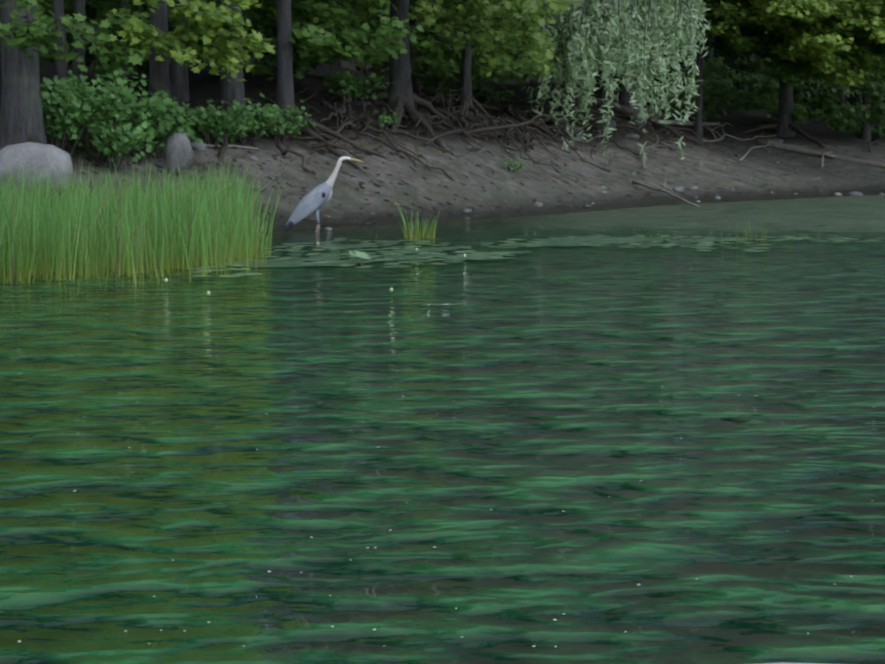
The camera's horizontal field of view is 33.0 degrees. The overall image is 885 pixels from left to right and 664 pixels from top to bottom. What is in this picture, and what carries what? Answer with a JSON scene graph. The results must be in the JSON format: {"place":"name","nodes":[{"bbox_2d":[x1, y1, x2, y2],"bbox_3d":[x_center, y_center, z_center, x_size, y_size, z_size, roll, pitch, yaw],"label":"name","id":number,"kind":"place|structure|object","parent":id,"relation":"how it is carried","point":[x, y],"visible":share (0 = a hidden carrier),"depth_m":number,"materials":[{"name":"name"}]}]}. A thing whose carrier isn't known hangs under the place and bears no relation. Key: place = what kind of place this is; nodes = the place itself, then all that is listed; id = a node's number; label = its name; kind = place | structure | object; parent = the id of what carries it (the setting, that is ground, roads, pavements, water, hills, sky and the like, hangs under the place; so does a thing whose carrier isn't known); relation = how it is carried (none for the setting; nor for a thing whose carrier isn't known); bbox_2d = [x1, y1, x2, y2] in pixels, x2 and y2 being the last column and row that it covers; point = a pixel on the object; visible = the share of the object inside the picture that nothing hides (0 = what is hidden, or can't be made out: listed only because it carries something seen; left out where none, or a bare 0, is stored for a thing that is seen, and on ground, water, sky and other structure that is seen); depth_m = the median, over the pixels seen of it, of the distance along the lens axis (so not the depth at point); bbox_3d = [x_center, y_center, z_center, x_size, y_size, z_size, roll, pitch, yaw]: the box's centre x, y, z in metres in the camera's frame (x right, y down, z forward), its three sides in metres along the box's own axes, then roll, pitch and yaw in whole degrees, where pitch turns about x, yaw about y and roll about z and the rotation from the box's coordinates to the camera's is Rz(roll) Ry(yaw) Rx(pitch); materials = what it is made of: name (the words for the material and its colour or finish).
{"place":"outdoors","nodes":[
{"label":"outdoors","id":0,"kind":"place"},
{"bbox_2d":[0,195,884,663],"bbox_3d":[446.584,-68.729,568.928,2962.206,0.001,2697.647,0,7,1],"label":"lake water","id":1,"kind":"structure","parent":0,"point":[672,499],"depth_m":5.57,"materials":[{"name":"green liquid"}]},
{"bbox_2d":[164,239,651,295],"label":"water lily flowers","id":2,"kind":"object","parent":1,"relation":"in","point":[208,292],"visible":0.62,"depth_m":12.54,"materials":[{"name":"white plant"}]},
{"bbox_2d":[18,205,883,646],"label":"floating fluff","id":3,"kind":"object","parent":1,"relation":"on","point":[490,509],"visible":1,"depth_m":4.69,"materials":[{"name":"white"}]},
{"bbox_2d":[226,236,753,266],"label":"lily pads","id":4,"kind":"object","parent":1,"relation":"on","point":[277,263],"visible":0.52,"depth_m":16.16,"materials":[{"name":"green plant"}]},
{"bbox_2d":[185,234,880,276],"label":"lily pads","id":5,"kind":"object","parent":1,"relation":"on","point":[362,255],"visible":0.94,"depth_m":16.56,"materials":[{"name":"green plant"}]},
{"bbox_2d":[0,51,884,231],"bbox_3d":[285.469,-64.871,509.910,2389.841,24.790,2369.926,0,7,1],"label":"terrain","id":6,"kind":"structure","parent":0,"point":[204,85],"depth_m":28.58,"materials":[{"name":"brown soil"}]},
{"bbox_2d":[283,155,360,231],"bbox_3d":[-1.609,-1.780,20.246,1.101,1.224,0.263,-1,7,-10],"label":"heron","id":7,"kind":"object","parent":6,"relation":"on","point":[316,198],"visible":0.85,"depth_m":20.14,"materials":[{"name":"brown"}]},
{"bbox_2d":[0,157,794,294],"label":"reed bed","id":8,"kind":"object","parent":6,"relation":"on","point":[165,230],"visible":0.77,"depth_m":14.20,"materials":[{"name":"green plant"}]},
{"bbox_2d":[0,108,883,228],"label":"beach leaf litter","id":9,"kind":"object","parent":6,"relation":"on","point":[356,188],"visible":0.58,"depth_m":25.64,"materials":[{"name":"brown plant"}]},
{"bbox_2d":[0,0,884,132],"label":"tree foliage","id":10,"kind":"object","parent":6,"relation":"on","point":[307,53],"visible":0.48,"depth_m":31.32,"materials":[{"name":"green plant"}]},
{"bbox_2d":[0,0,884,210],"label":"tree trunks","id":11,"kind":"object","parent":6,"relation":"on","point":[21,120],"visible":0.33,"depth_m":25.44,"materials":[{"name":"brown plant"}]},
{"bbox_2d":[523,0,711,158],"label":"willow foliage","id":12,"kind":"object","parent":11,"relation":"attached to","point":[578,65],"visible":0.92,"depth_m":33.97,"materials":[{"name":"green plant"}]},
{"bbox_2d":[0,68,884,172],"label":"shrubs","id":13,"kind":"object","parent":6,"relation":"on","point":[122,144],"visible":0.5,"depth_m":21.60,"materials":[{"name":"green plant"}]},
{"bbox_2d":[0,109,884,228],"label":"rocks","id":14,"kind":"object","parent":6,"relation":"on","point":[53,158],"visible":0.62,"depth_m":18.18,"materials":[{"name":"grey stone"}]},
{"bbox_2d":[101,0,884,85],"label":"tree foliage","id":15,"kind":"object","parent":6,"relation":"on","point":[825,45],"visible":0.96,"depth_m":27.61,"materials":[{"name":"green plant"}]},
{"bbox_2d":[205,84,884,206],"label":"driftwood","id":16,"kind":"object","parent":6,"relation":"on","point":[773,145],"visible":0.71,"depth_m":42.96,"materials":[{"name":"brown wood"}]},
{"bbox_2d":[216,54,884,180],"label":"tree roots","id":17,"kind":"object","parent":6,"relation":"on","point":[459,122],"visible":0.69,"depth_m":29.62,"materials":[{"name":"brown wood"}]},
{"bbox_2d":[67,0,882,109],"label":"deep forest hillside","id":18,"kind":"structure","parent":0,"point":[731,60],"depth_m":97.41,"materials":[{"name":"green plant"}]},
{"bbox_2d":[762,662,821,663],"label":"boat gunwale","id":19,"kind":"object","parent":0,"point":[791,663],"visible":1,"depth_m":1.45,"materials":[{"name":"grey"}]}
]}

